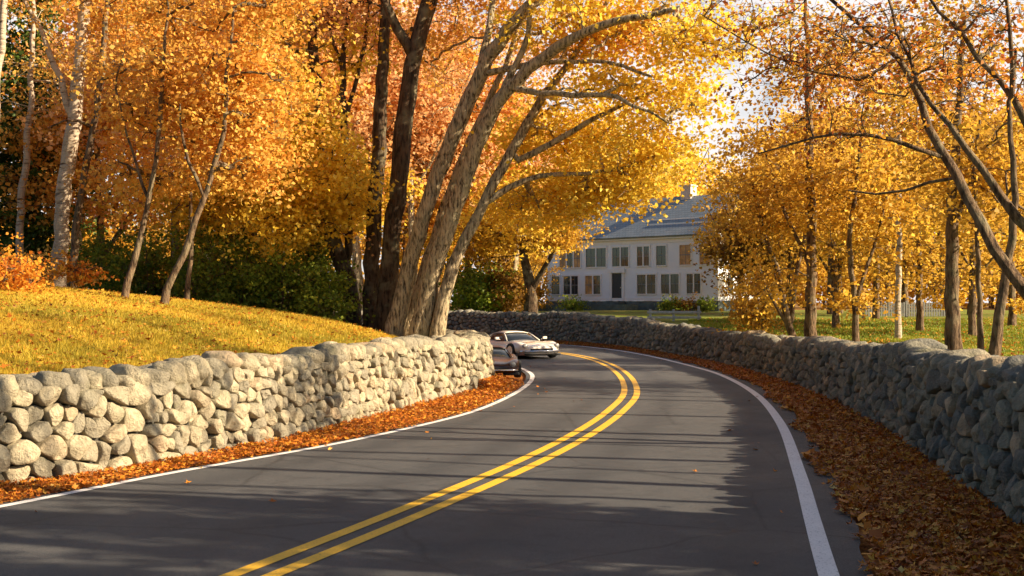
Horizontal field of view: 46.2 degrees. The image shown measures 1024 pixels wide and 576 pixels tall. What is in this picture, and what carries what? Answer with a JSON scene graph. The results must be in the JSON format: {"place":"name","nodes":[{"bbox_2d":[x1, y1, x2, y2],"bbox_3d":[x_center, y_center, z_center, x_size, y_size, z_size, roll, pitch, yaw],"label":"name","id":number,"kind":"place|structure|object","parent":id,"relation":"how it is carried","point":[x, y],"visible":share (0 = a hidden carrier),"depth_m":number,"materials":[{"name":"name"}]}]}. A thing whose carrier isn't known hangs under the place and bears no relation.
{"place":"outdoors","nodes":[
{"label":"outdoors","id":0,"kind":"place"},
{"bbox_2d":[0,344,873,575],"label":"road","id":1,"kind":"structure","parent":0,"point":[629,492],"depth_m":11.38,"materials":[{"name":"grey asphalt"}]},
{"bbox_2d":[0,367,534,506],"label":"white road marking","id":2,"kind":"object","parent":1,"relation":"on","point":[530,381],"visible":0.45,"depth_m":14.76,"materials":[{"name":"paint"}]},
{"bbox_2d":[220,353,626,575],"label":"yellow road marking","id":3,"kind":"object","parent":1,"relation":"on","point":[313,543],"visible":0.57,"depth_m":11.41,"materials":[{"name":"paint"}]},
{"bbox_2d":[261,352,639,575],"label":"yellow road marking","id":4,"kind":"object","parent":1,"relation":"on","point":[374,533],"visible":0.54,"depth_m":11.41,"materials":[{"name":"paint"}]},
{"bbox_2d":[489,330,560,357],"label":"sports car","id":5,"kind":"object","parent":1,"relation":"on","point":[516,343],"visible":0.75,"depth_m":40.42,"materials":[{"name":"beige paint"}]},
{"bbox_2d":[559,344,839,575],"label":"white road marking","id":6,"kind":"object","parent":1,"relation":"on","point":[825,563],"visible":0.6,"depth_m":11.52,"materials":[{"name":"paint"}]},
{"bbox_2d":[537,339,1023,575],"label":"fallen leaves","id":7,"kind":"object","parent":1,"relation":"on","point":[794,398],"visible":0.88,"depth_m":11.43,"materials":[{"name":"brown plant"}]},
{"bbox_2d":[0,301,1023,575],"bbox_3d":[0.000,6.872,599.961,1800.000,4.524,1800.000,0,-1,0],"label":"ground","id":8,"kind":"structure","parent":0,"point":[866,545],"depth_m":15.64,"materials":[{"name":"brown soil"}]},
{"bbox_2d":[0,0,65,115],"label":"birch tree","id":9,"kind":"object","parent":8,"relation":"on","point":[3,11],"visible":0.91,"depth_m":27.03,"materials":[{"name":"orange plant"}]},
{"bbox_2d":[0,225,67,293],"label":"red shrub","id":10,"kind":"object","parent":8,"relation":"on","point":[12,276],"visible":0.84,"depth_m":22.68,"materials":[{"name":"brown plant"}]},
{"bbox_2d":[0,0,82,287],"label":"pine tree","id":11,"kind":"object","parent":8,"relation":"on","point":[6,158],"visible":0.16,"depth_m":34.80,"materials":[{"name":"green plant"}]},
{"bbox_2d":[0,0,102,262],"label":"birch tree","id":12,"kind":"object","parent":8,"relation":"on","point":[30,66],"visible":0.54,"depth_m":33.02,"materials":[{"name":"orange plant"}]},
{"bbox_2d":[0,243,108,286],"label":"orange shrub","id":13,"kind":"object","parent":8,"relation":"on","point":[49,278],"visible":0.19,"depth_m":27.98,"materials":[{"name":"brown plant"}]},
{"bbox_2d":[0,0,119,288],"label":"pine tree","id":14,"kind":"object","parent":8,"relation":"on","point":[30,235],"visible":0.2,"depth_m":35.15,"materials":[{"name":"green plant"}]},
{"bbox_2d":[0,0,137,249],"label":"woodland tree","id":15,"kind":"object","parent":8,"relation":"on","point":[6,72],"visible":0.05,"depth_m":63.44,"materials":[{"name":"brown plant"}]},
{"bbox_2d":[29,222,129,291],"bbox_3d":[-11.841,-0.346,32.752,2.954,3.323,2.912,0,-1,0],"label":"green bush","id":16,"kind":"object","parent":8,"relation":"on","point":[88,242],"visible":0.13,"depth_m":32.98,"materials":[{"name":"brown plant"}]},
{"bbox_2d":[49,249,119,289],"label":"red shrub","id":17,"kind":"object","parent":8,"relation":"on","point":[75,272],"visible":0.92,"depth_m":26.44,"materials":[{"name":"brown plant"}]},
{"bbox_2d":[0,9,187,258],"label":"woodland tree","id":18,"kind":"object","parent":8,"relation":"on","point":[50,195],"visible":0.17,"depth_m":33.94,"materials":[{"name":"brown plant"}]},
{"bbox_2d":[3,0,185,275],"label":"woodland tree","id":19,"kind":"object","parent":8,"relation":"on","point":[74,16],"visible":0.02,"depth_m":63.05,"materials":[{"name":"orange plant"}]},
{"bbox_2d":[80,209,165,294],"bbox_3d":[-10.438,-0.402,32.259,2.732,3.374,2.884,1,-1,-36],"label":"green bush","id":20,"kind":"object","parent":8,"relation":"on","point":[107,246],"visible":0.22,"depth_m":31.70,"materials":[{"name":"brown plant"}]},
{"bbox_2d":[20,0,226,287],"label":"young tree","id":21,"kind":"object","parent":8,"relation":"on","point":[102,37],"visible":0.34,"depth_m":27.61,"materials":[{"name":"brown plant"}]},
{"bbox_2d":[21,0,233,287],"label":"birch tree","id":22,"kind":"object","parent":8,"relation":"on","point":[63,197],"visible":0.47,"depth_m":28.50,"materials":[{"name":"orange plant"}]},
{"bbox_2d":[14,0,267,296],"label":"woodland tree","id":23,"kind":"object","parent":8,"relation":"on","point":[61,135],"visible":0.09,"depth_m":32.36,"materials":[{"name":"orange plant"}]},
{"bbox_2d":[99,223,208,296],"bbox_3d":[-9.319,-0.224,31.068,2.622,2.859,2.890,0,-1,0],"label":"green bush","id":24,"kind":"object","parent":8,"relation":"on","point":[152,263],"visible":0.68,"depth_m":30.80,"materials":[{"name":"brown plant"}]},
{"bbox_2d":[38,0,301,297],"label":"young tree","id":25,"kind":"object","parent":8,"relation":"on","point":[166,83],"visible":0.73,"depth_m":24.82,"materials":[{"name":"brown plant"}]},
{"bbox_2d":[123,44,270,299],"bbox_3d":[-7.233,-2.443,27.517,3.388,6.233,4.258,0,-1,-12],"label":"young tree","id":26,"kind":"object","parent":8,"relation":"on","point":[188,282],"visible":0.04,"depth_m":26.99,"materials":[{"name":"brown plant"}]},
{"bbox_2d":[0,286,397,373],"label":"grass","id":27,"kind":"structure","parent":8,"relation":"on","point":[187,342],"depth_m":19.07,"materials":[{"name":"yellow plant"}]},
{"bbox_2d":[148,217,250,300],"bbox_3d":[-7.755,-0.312,29.984,2.558,2.954,2.948,0,-1,-30],"label":"green bush","id":28,"kind":"object","parent":8,"relation":"on","point":[196,290],"visible":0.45,"depth_m":29.58,"materials":[{"name":"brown plant"}]},
{"bbox_2d":[91,87,334,267],"bbox_3d":[-7.879,-2.034,32.345,7.208,7.584,7.230,0,-1,-7],"label":"woodland tree","id":29,"kind":"object","parent":8,"relation":"on","point":[175,205],"visible":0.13,"depth_m":31.41,"materials":[{"name":"brown plant"}]},
{"bbox_2d":[172,153,287,306],"bbox_3d":[-7.434,-1.325,32.872,5.321,6.314,4.834,0,-1,0],"label":"pine tree","id":30,"kind":"object","parent":8,"relation":"on","point":[245,237],"visible":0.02,"depth_m":32.59,"materials":[{"name":"green plant"}]},
{"bbox_2d":[191,234,287,309],"bbox_3d":[-6.567,-0.042,29.011,2.701,2.615,3.421,0,-1,0],"label":"green bush","id":31,"kind":"object","parent":8,"relation":"on","point":[231,293],"visible":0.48,"depth_m":28.57,"materials":[{"name":"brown plant"}]},
{"bbox_2d":[121,0,368,303],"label":"young tree","id":32,"kind":"object","parent":8,"relation":"on","point":[257,160],"visible":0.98,"depth_m":24.07,"materials":[{"name":"brown plant"}]},
{"bbox_2d":[0,329,494,482],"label":"stone wall","id":33,"kind":"structure","parent":8,"relation":"on","point":[64,421],"depth_m":15.12,"materials":[{"name":"grey stone"}]},
{"bbox_2d":[0,371,523,502],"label":"fallen leaves","id":34,"kind":"object","parent":8,"relation":"on","point":[502,385],"visible":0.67,"depth_m":15.98,"materials":[{"name":"orange plant"}]},
{"bbox_2d":[223,228,335,314],"bbox_3d":[-5.461,-0.031,28.696,2.593,2.929,2.826,0,-1,0],"label":"green bush","id":35,"kind":"object","parent":8,"relation":"on","point":[271,282],"visible":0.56,"depth_m":28.27,"materials":[{"name":"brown plant"}]},
{"bbox_2d":[180,0,410,326],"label":"maple tree","id":36,"kind":"object","parent":8,"relation":"on","point":[300,219],"visible":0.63,"depth_m":28.25,"materials":[{"name":"orange plant"}]},
{"bbox_2d":[176,2,415,292],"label":"woodland tree","id":37,"kind":"object","parent":8,"relation":"on","point":[359,96],"visible":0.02,"depth_m":63.23,"materials":[{"name":"brown plant"}]},
{"bbox_2d":[180,77,429,307],"bbox_3d":[-5.221,-1.758,30.862,6.805,7.138,6.784,0,-1,-19],"label":"woodland tree","id":38,"kind":"object","parent":8,"relation":"on","point":[385,203],"visible":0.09,"depth_m":29.96,"materials":[{"name":"brown plant"}]},
{"bbox_2d":[253,232,361,316],"bbox_3d":[-5.282,-0.032,30.659,3.211,3.733,4.022,0,-1,-23],"label":"green bush","id":39,"kind":"object","parent":8,"relation":"on","point":[306,257],"visible":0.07,"depth_m":30.18,"materials":[{"name":"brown plant"}]},
{"bbox_2d":[274,255,375,323],"bbox_3d":[-4.386,0.256,28.185,2.382,2.142,2.872,0,-1,0],"label":"green bush","id":40,"kind":"object","parent":8,"relation":"on","point":[326,299],"visible":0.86,"depth_m":27.91,"materials":[{"name":"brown plant"}]},
{"bbox_2d":[275,0,400,317],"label":"slim maple","id":41,"kind":"object","parent":8,"relation":"on","point":[348,248],"visible":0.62,"depth_m":29.95,"materials":[{"name":"orange plant"}]},
{"bbox_2d":[214,0,484,310],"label":"woodland tree","id":42,"kind":"object","parent":8,"relation":"on","point":[357,259],"visible":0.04,"depth_m":65.56,"materials":[{"name":"orange plant"}]},
{"bbox_2d":[276,0,453,329],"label":"maple tree","id":43,"kind":"object","parent":8,"relation":"on","point":[370,263],"visible":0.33,"depth_m":29.40,"materials":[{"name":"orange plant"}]},
{"bbox_2d":[355,145,463,268],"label":"woodland tree","id":44,"kind":"object","parent":8,"relation":"on","point":[403,243],"visible":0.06,"depth_m":69.76,"materials":[{"name":"brown plant"}]},
{"bbox_2d":[296,0,532,282],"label":"woodland tree","id":45,"kind":"object","parent":8,"relation":"on","point":[444,123],"visible":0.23,"depth_m":64.52,"materials":[{"name":"orange plant"}]},
{"bbox_2d":[361,0,521,332],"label":"maple tree","id":46,"kind":"object","parent":8,"relation":"on","point":[413,46],"visible":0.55,"depth_m":28.53,"materials":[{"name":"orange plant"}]},
{"bbox_2d":[438,256,496,311],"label":"hedge bush","id":47,"kind":"object","parent":8,"relation":"on","point":[461,301],"visible":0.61,"depth_m":66.90,"materials":[{"name":"green plant"}]},
{"bbox_2d":[371,27,571,307],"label":"woodland tree","id":48,"kind":"object","parent":8,"relation":"on","point":[508,102],"visible":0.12,"depth_m":68.53,"materials":[{"name":"brown plant"}]},
{"bbox_2d":[453,256,523,311],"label":"hedge bush","id":49,"kind":"object","parent":8,"relation":"on","point":[488,303],"visible":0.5,"depth_m":67.00,"materials":[{"name":"green plant"}]},
{"bbox_2d":[405,0,595,335],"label":"maple tree","id":50,"kind":"object","parent":8,"relation":"on","point":[452,181],"visible":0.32,"depth_m":27.78,"materials":[{"name":"brown plant"}]},
{"bbox_2d":[465,257,547,311],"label":"hedge bush","id":51,"kind":"object","parent":8,"relation":"on","point":[509,284],"visible":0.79,"depth_m":66.88,"materials":[{"name":"brown plant"}]},
{"bbox_2d":[492,345,523,377],"bbox_3d":[-0.560,1.879,31.180,1.720,0.761,3.753,0,-1,-2],"label":"sports car","id":52,"kind":"object","parent":8,"relation":"on","point":[505,363],"visible":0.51,"depth_m":29.79,"materials":[{"name":"grey paint"}]},
{"bbox_2d":[420,36,603,309],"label":"woodland tree","id":53,"kind":"object","parent":8,"relation":"on","point":[515,262],"visible":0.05,"depth_m":72.36,"materials":[{"name":"orange plant"}]},
{"bbox_2d":[0,284,1023,564],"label":"fallen leaves","id":54,"kind":"object","parent":8,"relation":"on","point":[152,302],"visible":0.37,"depth_m":20.33,"materials":[{"name":"orange plant"}]},
{"bbox_2d":[9,189,1023,308],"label":"distant woods","id":55,"kind":"object","parent":8,"relation":"on","point":[911,294],"visible":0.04,"depth_m":132.18,"materials":[{"name":"orange plant"}]},
{"bbox_2d":[354,0,697,336],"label":"maple tree","id":56,"kind":"object","parent":8,"relation":"on","point":[396,320],"visible":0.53,"depth_m":26.88,"materials":[{"name":"orange plant"}]},
{"bbox_2d":[446,173,609,312],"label":"maple","id":57,"kind":"object","parent":8,"relation":"on","point":[531,283],"visible":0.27,"depth_m":65.66,"materials":[{"name":"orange plant"}]},
{"bbox_2d":[490,242,573,310],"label":"woodland tree","id":58,"kind":"object","parent":8,"relation":"on","point":[532,259],"visible":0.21,"depth_m":91.41,"materials":[{"name":"brown plant"}]},
{"bbox_2d":[520,262,560,308],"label":"yellow shrub","id":59,"kind":"object","parent":8,"relation":"on","point":[539,293],"visible":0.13,"depth_m":103.47,"materials":[{"name":"brown plant"}]},
{"bbox_2d":[555,294,590,310],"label":"foundation shrub","id":60,"kind":"object","parent":8,"relation":"on","point":[571,304],"visible":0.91,"depth_m":98.44,"materials":[{"name":"green plant"}]},
{"bbox_2d":[429,1,727,337],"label":"maple tree","id":61,"kind":"object","parent":8,"relation":"on","point":[617,184],"visible":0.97,"depth_m":26.97,"materials":[{"name":"yellow plant"}]},
{"bbox_2d":[408,0,820,336],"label":"maple tree","id":62,"kind":"object","parent":8,"relation":"on","point":[422,317],"visible":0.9,"depth_m":25.46,"materials":[{"name":"yellow plant"}]},
{"bbox_2d":[538,184,759,310],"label":"white house","id":63,"kind":"structure","parent":8,"relation":"on","point":[638,264],"depth_m":100.40,"materials":[{"name":"wood"}]},
{"bbox_2d":[559,247,581,268],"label":"window","id":64,"kind":"structure","parent":63,"relation":"in","point":[574,260],"depth_m":105.16,"materials":[{"name":"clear glass"}]},
{"bbox_2d":[562,274,578,294],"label":"window","id":65,"kind":"structure","parent":63,"relation":"in","point":[570,287],"depth_m":105.13,"materials":[{"name":"clear glass"}]},
{"bbox_2d":[584,274,601,294],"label":"window","id":66,"kind":"structure","parent":63,"relation":"in","point":[592,282],"depth_m":103.48,"materials":[{"name":"clear glass"}]},
{"bbox_2d":[585,246,606,267],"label":"window","id":67,"kind":"structure","parent":63,"relation":"in","point":[595,257],"depth_m":103.25,"materials":[{"name":"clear glass"}]},
{"bbox_2d":[607,269,625,300],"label":"door frame","id":68,"kind":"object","parent":63,"relation":"in","point":[616,281],"depth_m":101.73,"materials":[{"name":"white wood"}]},
{"bbox_2d":[611,245,629,267],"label":"window","id":69,"kind":"structure","parent":63,"relation":"in","point":[620,255],"depth_m":101.48,"materials":[{"name":"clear glass"}]},
{"bbox_2d":[636,245,649,266],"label":"window","id":70,"kind":"structure","parent":63,"relation":"in","point":[642,251],"depth_m":99.86,"materials":[{"name":"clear glass"}]},
{"bbox_2d":[636,273,656,294],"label":"window","id":71,"kind":"structure","parent":63,"relation":"in","point":[646,283],"depth_m":99.61,"materials":[{"name":"grey glass"}]},
{"bbox_2d":[655,244,666,265],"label":"window","id":72,"kind":"structure","parent":63,"relation":"in","point":[660,249],"depth_m":98.69,"materials":[{"name":"grey glass"}]},
{"bbox_2d":[660,272,679,294],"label":"window","id":73,"kind":"structure","parent":63,"relation":"in","point":[669,282],"depth_m":98.02,"materials":[{"name":"grey glass"}]},
{"bbox_2d":[678,243,691,265],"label":"window","id":74,"kind":"structure","parent":63,"relation":"in","point":[683,255],"depth_m":97.14,"materials":[{"name":"orange glass"}]},
{"bbox_2d":[686,272,701,294],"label":"window","id":75,"kind":"structure","parent":63,"relation":"in","point":[692,285],"depth_m":96.48,"materials":[{"name":"grey glass"}]},
{"bbox_2d":[654,294,691,310],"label":"foundation shrub","id":76,"kind":"object","parent":8,"relation":"on","point":[668,305],"visible":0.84,"depth_m":91.68,"materials":[{"name":"green plant"}]},
{"bbox_2d":[647,306,700,320],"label":"rail fence","id":77,"kind":"object","parent":8,"relation":"on","point":[673,317],"visible":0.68,"depth_m":56.95,"materials":[{"name":"grey wood"}]},
{"bbox_2d":[333,309,1023,526],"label":"stone wall","id":78,"kind":"structure","parent":8,"relation":"on","point":[959,413],"depth_m":16.79,"materials":[{"name":"grey stone"}]},
{"bbox_2d":[635,134,732,198],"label":"woodland tree","id":79,"kind":"object","parent":8,"relation":"on","point":[676,194],"visible":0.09,"depth_m":118.94,"materials":[{"name":"yellow plant"}]},
{"bbox_2d":[676,151,743,194],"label":"woodland tree","id":80,"kind":"object","parent":8,"relation":"on","point":[707,161],"visible":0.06,"depth_m":120.12,"materials":[{"name":"yellow plant"}]},
{"bbox_2d":[689,186,783,312],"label":"woodland tree","id":81,"kind":"object","parent":8,"relation":"on","point":[696,242],"visible":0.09,"depth_m":80.11,"materials":[{"name":"yellow plant"}]},
{"bbox_2d":[688,200,802,320],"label":"bronze tree","id":82,"kind":"object","parent":8,"relation":"on","point":[736,242],"visible":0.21,"depth_m":55.37,"materials":[{"name":"orange plant"}]},
{"bbox_2d":[711,264,802,334],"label":"yellow shrub","id":83,"kind":"object","parent":8,"relation":"on","point":[759,323],"visible":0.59,"depth_m":37.71,"materials":[{"name":"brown plant"}]},
{"bbox_2d":[683,117,853,293],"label":"woodland tree","id":84,"kind":"object","parent":8,"relation":"on","point":[721,202],"visible":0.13,"depth_m":90.78,"materials":[{"name":"yellow plant"}]},
{"bbox_2d":[687,118,864,311],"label":"woodland tree","id":85,"kind":"object","parent":8,"relation":"on","point":[789,258],"visible":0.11,"depth_m":55.61,"materials":[{"name":"brown plant"}]},
{"bbox_2d":[693,149,874,336],"bbox_3d":[8.352,-1.152,36.868,5.499,6.489,6.020,0,-1,0],"label":"grove tree","id":86,"kind":"object","parent":8,"relation":"on","point":[787,317],"visible":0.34,"depth_m":35.95,"materials":[{"name":"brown plant"}]},
{"bbox_2d":[694,0,912,336],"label":"grove tree","id":87,"kind":"object","parent":8,"relation":"on","point":[810,319],"visible":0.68,"depth_m":34.07,"materials":[{"name":"brown plant"}]},
{"bbox_2d":[724,32,918,313],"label":"woodland tree","id":88,"kind":"object","parent":8,"relation":"on","point":[815,115],"visible":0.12,"depth_m":78.00,"materials":[{"name":"brown plant"}]},
{"bbox_2d":[645,0,1023,298],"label":"oak tree","id":89,"kind":"object","parent":8,"relation":"on","point":[1011,272],"visible":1,"depth_m":15.67,"materials":[{"name":"brown plant"}]},
{"bbox_2d":[752,120,945,341],"bbox_3d":[9.314,-1.232,32.407,5.139,6.536,5.078,0,-1,0],"label":"grove tree","id":90,"kind":"object","parent":8,"relation":"on","point":[853,298],"visible":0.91,"depth_m":32.02,"materials":[{"name":"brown plant"}]},
{"bbox_2d":[735,112,963,327],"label":"woodland tree","id":91,"kind":"object","parent":8,"relation":"on","point":[835,315],"visible":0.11,"depth_m":49.52,"materials":[{"name":"brown plant"}]},
{"bbox_2d":[687,317,1023,355],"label":"grass","id":92,"kind":"structure","parent":8,"relation":"on","point":[1005,351],"depth_m":47.86,"materials":[{"name":"green plant"}]},
{"bbox_2d":[806,92,950,302],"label":"woodland tree","id":93,"kind":"object","parent":8,"relation":"on","point":[903,287],"visible":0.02,"depth_m":83.80,"materials":[{"name":"brown plant"}]},
{"bbox_2d":[816,113,944,318],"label":"woodland tree","id":94,"kind":"object","parent":8,"relation":"on","point":[877,311],"visible":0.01,"depth_m":59.91,"materials":[{"name":"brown plant"}]},
{"bbox_2d":[824,0,975,338],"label":"birch tree","id":95,"kind":"object","parent":8,"relation":"on","point":[897,306],"visible":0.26,"depth_m":41.91,"materials":[{"name":"orange plant"}]},
{"bbox_2d":[861,301,944,317],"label":"picket fence","id":96,"kind":"object","parent":8,"relation":"on","point":[905,309],"visible":0.51,"depth_m":65.98,"materials":[{"name":"grey wood"}]},
{"bbox_2d":[817,107,1022,330],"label":"woodland tree","id":97,"kind":"object","parent":8,"relation":"on","point":[919,325],"visible":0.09,"depth_m":47.75,"materials":[{"name":"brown plant"}]},
{"bbox_2d":[833,0,1023,349],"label":"grove tree","id":98,"kind":"object","parent":8,"relation":"on","point":[952,336],"visible":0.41,"depth_m":25.83,"materials":[{"name":"brown plant"}]},
{"bbox_2d":[841,101,1023,335],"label":"woodland tree","id":99,"kind":"object","parent":8,"relation":"on","point":[972,327],"visible":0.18,"depth_m":44.40,"materials":[{"name":"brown plant"}]},
{"bbox_2d":[866,42,1023,314],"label":"woodland tree","id":100,"kind":"object","parent":8,"relation":"on","point":[1021,98],"visible":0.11,"depth_m":76.61,"materials":[{"name":"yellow plant"}]},
{"bbox_2d":[877,132,1023,349],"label":"grove tree","id":101,"kind":"object","parent":8,"relation":"on","point":[980,331],"visible":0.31,"depth_m":25.44,"materials":[{"name":"yellow plant"}]},
{"bbox_2d":[880,192,1023,315],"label":"woodland tree","id":102,"kind":"object","parent":8,"relation":"on","point":[962,271],"visible":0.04,"depth_m":71.16,"materials":[{"name":"yellow plant"}]},
{"bbox_2d":[887,47,1023,355],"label":"grove tree","id":103,"kind":"object","parent":8,"relation":"on","point":[996,339],"visible":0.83,"depth_m":23.38,"materials":[{"name":"yellow plant"}]},
{"bbox_2d":[903,106,1023,315],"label":"woodland tree","id":104,"kind":"object","parent":8,"relation":"on","point":[998,276],"visible":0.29,"depth_m":37.70,"materials":[{"name":"yellow plant"}]},
{"bbox_2d":[927,118,1023,325],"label":"woodland tree","id":105,"kind":"object","parent":8,"relation":"on","point":[1012,319],"visible":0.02,"depth_m":51.87,"materials":[{"name":"yellow plant"}]},
{"bbox_2d":[0,0,1023,302],"label":"sky","id":106,"kind":"structure","parent":0,"point":[743,114],"materials":[{"name":"white"}]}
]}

